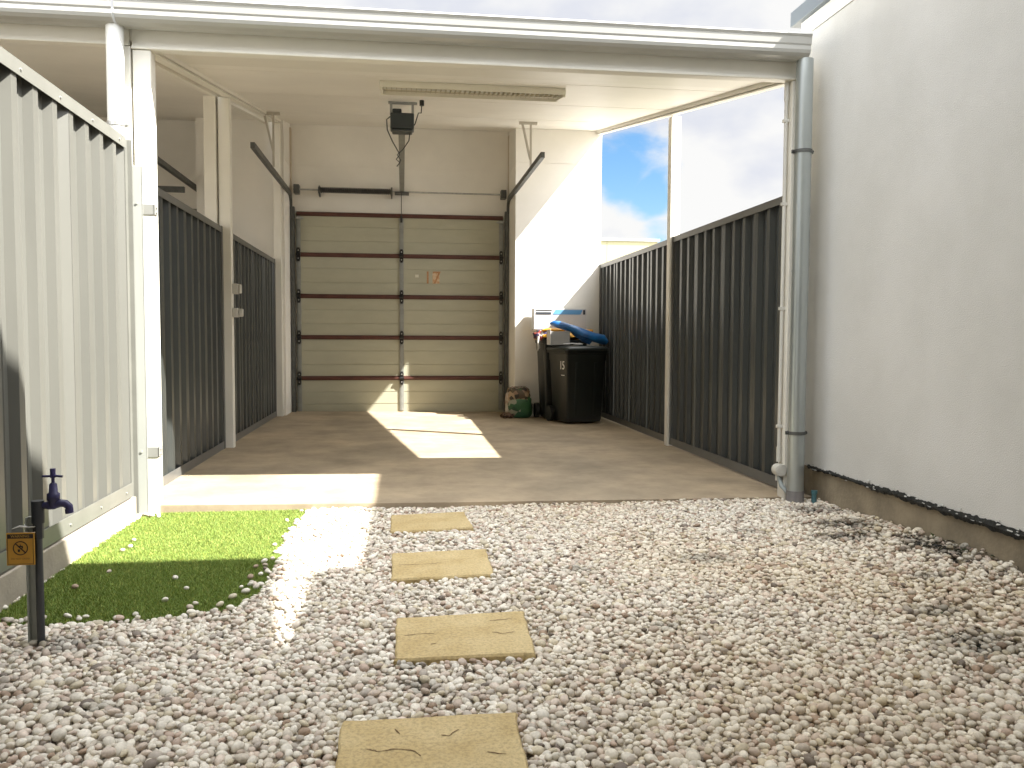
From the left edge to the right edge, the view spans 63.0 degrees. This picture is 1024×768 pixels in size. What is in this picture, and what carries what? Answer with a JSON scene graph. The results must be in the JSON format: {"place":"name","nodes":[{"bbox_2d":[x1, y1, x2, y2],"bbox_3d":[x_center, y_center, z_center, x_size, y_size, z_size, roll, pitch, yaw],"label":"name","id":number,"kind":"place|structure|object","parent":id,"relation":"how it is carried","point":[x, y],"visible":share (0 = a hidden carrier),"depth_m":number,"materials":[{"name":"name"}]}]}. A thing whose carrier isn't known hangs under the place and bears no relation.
{"place":"outdoors","nodes":[
{"label":"outdoors","id":0,"kind":"place"},
{"bbox_2d":[0,508,306,626],"bbox_3d":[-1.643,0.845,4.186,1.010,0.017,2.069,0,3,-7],"label":"artificial grass","id":1,"kind":"structure","parent":0,"point":[206,521],"depth_m":3.92,"materials":[{"name":"green plant"}]},
{"bbox_2d":[110,0,805,242],"label":"sky","id":2,"kind":"structure","parent":0,"point":[732,151],"materials":[{"name":"white"}]},
{"bbox_2d":[160,411,810,512],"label":"concrete driveway","id":3,"kind":"structure","parent":0,"point":[305,460],"depth_m":6.85,"materials":[{"name":"beige concrete"}]},
{"bbox_2d":[158,187,225,486],"bbox_3d":[-2.542,-0.356,6.487,0.064,2.065,2.605,0,3,-7],"label":"steel fence","id":4,"kind":"object","parent":3,"relation":"on","point":[191,286],"visible":0.73,"depth_m":6.64,"materials":[{"name":"grey metal"}]},
{"bbox_2d":[233,234,276,440],"bbox_3d":[-2.929,-0.518,9.435,0.064,2.065,3.090,0,3,-7],"label":"steel fence","id":5,"kind":"object","parent":3,"relation":"on","point":[255,353],"visible":0.71,"depth_m":9.45,"materials":[{"name":"grey metal"}]},
{"bbox_2d":[113,0,812,512],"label":"carport","id":6,"kind":"object","parent":3,"relation":"on","point":[313,64],"visible":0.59,"depth_m":5.40,"materials":[{"name":"beige paint"}]},
{"bbox_2d":[232,283,241,293],"bbox_3d":[-2.578,-0.892,7.834,0.078,0.097,0.080,0,3,-7],"label":"outlet box","id":7,"kind":"object","parent":6,"relation":"attached to","point":[236,288],"visible":1,"depth_m":7.80,"materials":[{"name":"white plastic"}]},
{"bbox_2d":[232,308,243,316],"bbox_3d":[-2.573,-0.670,7.847,0.090,0.087,0.080,0,3,-7],"label":"outlet box","id":8,"kind":"object","parent":6,"relation":"attached to","point":[237,312],"visible":1,"depth_m":7.82,"materials":[{"name":"white plastic"}]},
{"bbox_2d":[386,100,423,222],"bbox_3d":[-1.274,-2.516,9.894,0.362,0.679,4.000,0,3,-7],"label":"garage door opener","id":9,"kind":"object","parent":6,"relation":"attached to","point":[402,125],"depth_m":8.16,"materials":[{"name":"metal"}]},
{"bbox_2d":[380,80,565,101],"bbox_3d":[-0.325,-2.386,6.806,1.480,0.132,0.380,0,3,-7],"label":"ceiling light","id":10,"kind":"object","parent":6,"relation":"attached to","point":[453,90],"visible":1,"depth_m":6.74,"materials":[{"name":"plastic"}]},
{"bbox_2d":[771,82,789,493],"bbox_3d":[1.843,-0.602,5.612,0.110,2.853,0.115,0,3,-7],"label":"electrical conduit","id":11,"kind":"object","parent":6,"relation":"attached to","point":[778,470],"visible":0.94,"depth_m":5.64,"materials":[{"name":"grey plastic"}]},
{"bbox_2d":[785,57,813,502],"bbox_3d":[1.901,-0.628,5.519,0.119,2.972,0.121,3,4,38],"label":"downpipe","id":12,"kind":"object","parent":6,"relation":"attached to","point":[802,152],"visible":0.9,"depth_m":5.47,"materials":[{"name":"metal"}]},
{"bbox_2d":[500,412,514,418],"bbox_3d":[-0.062,0.424,11.176,0.195,0.094,0.122,0,3,-7],"label":"scattered bark","id":13,"kind":"object","parent":3,"relation":"on","point":[506,415],"visible":0.99,"depth_m":11.13,"materials":[{"name":"brown wood"}]},
{"bbox_2d":[507,386,532,417],"bbox_3d":[0.098,0.246,11.288,0.365,0.445,0.268,0,3,-7],"label":"soil bag","id":14,"kind":"object","parent":3,"relation":"on","point":[519,403],"visible":0.98,"depth_m":11.19,"materials":[{"name":"green plastic"}]},
{"bbox_2d":[505,392,508,412],"bbox_3d":[-0.041,0.270,11.241,0.117,0.321,0.110,0,3,-7],"label":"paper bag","id":15,"kind":"object","parent":14,"relation":"on","point":[506,402],"visible":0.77,"depth_m":11.20,"materials":[{"name":"beige paper"}]},
{"bbox_2d":[533,333,586,417],"bbox_3d":[0.655,-0.113,11.215,0.654,1.144,0.540,0,3,-11],"label":"wheelie bin","id":16,"kind":"object","parent":3,"relation":"on","point":[545,387],"visible":0.38,"depth_m":11.00,"materials":[{"name":"black plastic"}]},
{"bbox_2d":[537,336,539,350],"bbox_3d":[0.343,-0.526,10.902,0.041,0.196,0.046,0,3,-7],"label":"plastic strap","id":17,"kind":"object","parent":16,"relation":"hanging from","point":[538,347],"visible":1,"depth_m":10.88,"materials":[{"name":"grey plastic"}]},
{"bbox_2d":[533,329,546,340],"bbox_3d":[0.383,-0.644,10.985,0.235,0.160,0.218,0,3,-7],"label":"colourful bag","id":18,"kind":"object","parent":16,"relation":"on","point":[539,332],"visible":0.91,"depth_m":10.90,"materials":[{"name":"multicoloured plastic"}]},
{"bbox_2d":[531,308,585,329],"bbox_3d":[0.631,-0.875,11.275,0.710,0.280,0.224,0,3,-7],"label":"printed carton","id":19,"kind":"object","parent":16,"relation":"on","point":[542,318],"visible":0.82,"depth_m":11.16,"materials":[{"name":"white cardboard"}]},
{"bbox_2d":[541,328,592,331],"bbox_3d":[0.723,-0.696,10.966,0.690,0.078,0.153,0,3,-7],"label":"yellow bag","id":20,"kind":"object","parent":16,"relation":"on","point":[558,329],"visible":0.4,"depth_m":10.89,"materials":[{"name":"plastic"}]},
{"bbox_2d":[545,345,608,421],"bbox_3d":[0.834,-0.004,10.733,0.632,0.980,0.642,-1,3,-21],"label":"wheelie bin","id":21,"kind":"object","parent":3,"relation":"on","point":[577,377],"visible":1,"depth_m":10.51,"materials":[{"name":"black plastic"}]},
{"bbox_2d":[547,329,582,344],"bbox_3d":[0.678,-0.596,10.628,0.407,0.198,0.388,0,3,-7],"label":"grey carton","id":22,"kind":"object","parent":21,"relation":"on","point":[558,337],"visible":1,"depth_m":10.57,"materials":[{"name":"grey cardboard"}]},
{"bbox_2d":[550,321,607,344],"bbox_3d":[0.859,-0.653,10.655,0.760,0.303,0.181,0,3,-7],"label":"folded plastic sheet","id":23,"kind":"object","parent":21,"relation":"on","point":[585,336],"visible":1,"depth_m":10.60,"materials":[{"name":"blue plastic"}]},
{"bbox_2d":[599,240,666,440],"bbox_3d":[1.427,-0.520,10.019,0.064,2.087,3.053,0,3,-7],"label":"steel fence","id":24,"kind":"object","parent":3,"relation":"on","point":[632,307],"visible":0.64,"depth_m":9.78,"materials":[{"name":"grey metal"}]},
{"bbox_2d":[669,196,781,486],"bbox_3d":[1.794,-0.360,7.107,0.064,2.087,2.645,0,3,-7],"label":"steel fence","id":25,"kind":"object","parent":3,"relation":"on","point":[724,333],"visible":0.81,"depth_m":7.00,"materials":[{"name":"grey metal"}]},
{"bbox_2d":[0,497,1023,767],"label":"gravel","id":26,"kind":"structure","parent":0,"point":[778,633],"depth_m":2.86,"materials":[{"name":"white gravel"}]},
{"bbox_2d":[12,468,73,647],"bbox_3d":[-1.636,0.649,2.931,0.193,0.710,0.060,0,3,-7],"label":"garden tap","id":27,"kind":"object","parent":26,"relation":"on","point":[34,521],"visible":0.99,"depth_m":2.92,"materials":[{"name":"purple paint"}]},
{"bbox_2d":[6,532,34,565],"bbox_3d":[-1.701,0.571,2.891,0.092,0.114,0.006,0,3,-7],"label":"warning sign","id":28,"kind":"object","parent":27,"relation":"attached to","point":[20,547],"visible":1,"depth_m":2.89,"materials":[{"name":"brown"}]},
{"bbox_2d":[46,510,1022,670],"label":"leaf litter","id":29,"kind":"object","parent":26,"relation":"on","point":[937,546],"visible":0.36,"depth_m":4.26,"materials":[{"name":"brown plant"}]},
{"bbox_2d":[811,490,817,502],"bbox_3d":[2.011,0.778,5.559,0.042,0.140,0.042,0,3,-7],"label":"pipe stub","id":30,"kind":"object","parent":26,"relation":"on","point":[814,493],"visible":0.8,"depth_m":5.54,"materials":[{"name":"teal plastic"}]},
{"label":"ground","id":31,"kind":"structure","parent":0,"visible":0},
{"bbox_2d":[0,46,148,610],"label":"steel fence","id":32,"kind":"object","parent":31,"relation":"on","point":[73,400],"visible":0.86,"depth_m":4.03,"materials":[{"name":"metal"}]},
{"bbox_2d":[99,117,601,416],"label":"garage building","id":33,"kind":"structure","parent":31,"relation":"on","point":[555,233],"depth_m":11.44,"materials":[{"name":"paint"}]},
{"bbox_2d":[250,112,544,411],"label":"sectional garage door","id":34,"kind":"structure","parent":33,"relation":"attached to","point":[394,314],"depth_m":11.89,"materials":[{"name":"beige metal"}]},
{"bbox_2d":[296,257,498,295],"bbox_3d":[-1.576,-1.528,11.902,2.920,0.574,0.038,0,3,-7],"label":"door panel","id":35,"kind":"structure","parent":34,"relation":"in","point":[319,275],"depth_m":11.87,"materials":[{"name":"beige metal"}]},
{"bbox_2d":[297,339,498,376],"bbox_3d":[-1.581,-0.376,11.964,2.920,0.573,0.038,0,3,-7],"label":"door panel","id":36,"kind":"structure","parent":34,"relation":"in","point":[320,357],"depth_m":11.94,"materials":[{"name":"beige metal"}]},
{"bbox_2d":[296,297,502,336],"bbox_3d":[-1.579,-0.952,11.933,2.920,0.573,0.038,0,3,-7],"label":"door panel","id":37,"kind":"structure","parent":34,"relation":"in","point":[319,316],"depth_m":11.91,"materials":[{"name":"beige metal"}]},
{"bbox_2d":[296,216,502,255],"bbox_3d":[-1.574,-2.105,11.870,2.920,0.574,0.038,0,3,-7],"label":"door panel","id":38,"kind":"structure","parent":34,"relation":"in","point":[319,234],"depth_m":11.84,"materials":[{"name":"beige metal"}]},
{"bbox_2d":[297,379,502,411],"bbox_3d":[-1.584,0.167,11.994,2.920,0.506,0.038,0,3,-7],"label":"door panel","id":39,"kind":"structure","parent":34,"relation":"in","point":[317,395],"depth_m":11.97,"materials":[{"name":"beige metal"}]},
{"bbox_2d":[601,238,659,263],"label":"distant house","id":40,"kind":"structure","parent":31,"relation":"on","point":[613,248],"depth_m":17.31,"materials":[{"name":"grey"}]},
{"bbox_2d":[790,0,1023,573],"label":"rendered house","id":41,"kind":"structure","parent":31,"relation":"on","point":[914,414],"depth_m":4.56,"materials":[{"name":"white paint"}]},
{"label":"concrete driveway","id":42,"kind":"structure","parent":0,"visible":0},
{"bbox_2d":[0,0,267,224],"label":"neighbouring carport","id":43,"kind":"object","parent":42,"relation":"on","point":[60,45],"visible":0.3,"depth_m":5.82,"materials":[{"name":"beige paint"}]},
{"bbox_2d":[105,12,129,136],"bbox_3d":[-2.337,-0.637,4.977,0.117,3.050,0.109,2,4,35],"label":"downpipe","id":44,"kind":"object","parent":43,"relation":"attached to","point":[115,77],"visible":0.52,"depth_m":4.88,"materials":[{"name":"silver metal"}]},
{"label":"gravel bed","id":45,"kind":"structure","parent":0,"visible":0},
{"bbox_2d":[335,712,527,767],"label":"stepping stone","id":46,"kind":"object","parent":45,"relation":"on","point":[492,740],"visible":1,"depth_m":2.19,"materials":[{"name":"stone"}]},
{"bbox_2d":[390,512,472,534],"bbox_3d":[-0.473,0.824,4.865,0.468,0.053,0.485,0,3,-7],"label":"stepping stone","id":47,"kind":"object","parent":45,"relation":"on","point":[426,522],"visible":0.84,"depth_m":4.82,"materials":[{"name":"stone"}]},
{"bbox_2d":[390,549,492,584],"bbox_3d":[-0.334,0.873,3.956,0.478,0.054,0.488,0,3,-7],"label":"stepping stone","id":48,"kind":"object","parent":45,"relation":"on","point":[417,567],"visible":0.86,"depth_m":3.91,"materials":[{"name":"stone"}]},
{"bbox_2d":[394,611,535,668],"bbox_3d":[-0.171,0.925,3.015,0.504,0.054,0.445,0,3,-7],"label":"stepping stone","id":49,"kind":"object","parent":45,"relation":"on","point":[498,636],"visible":0.94,"depth_m":2.96,"materials":[{"name":"stone"}]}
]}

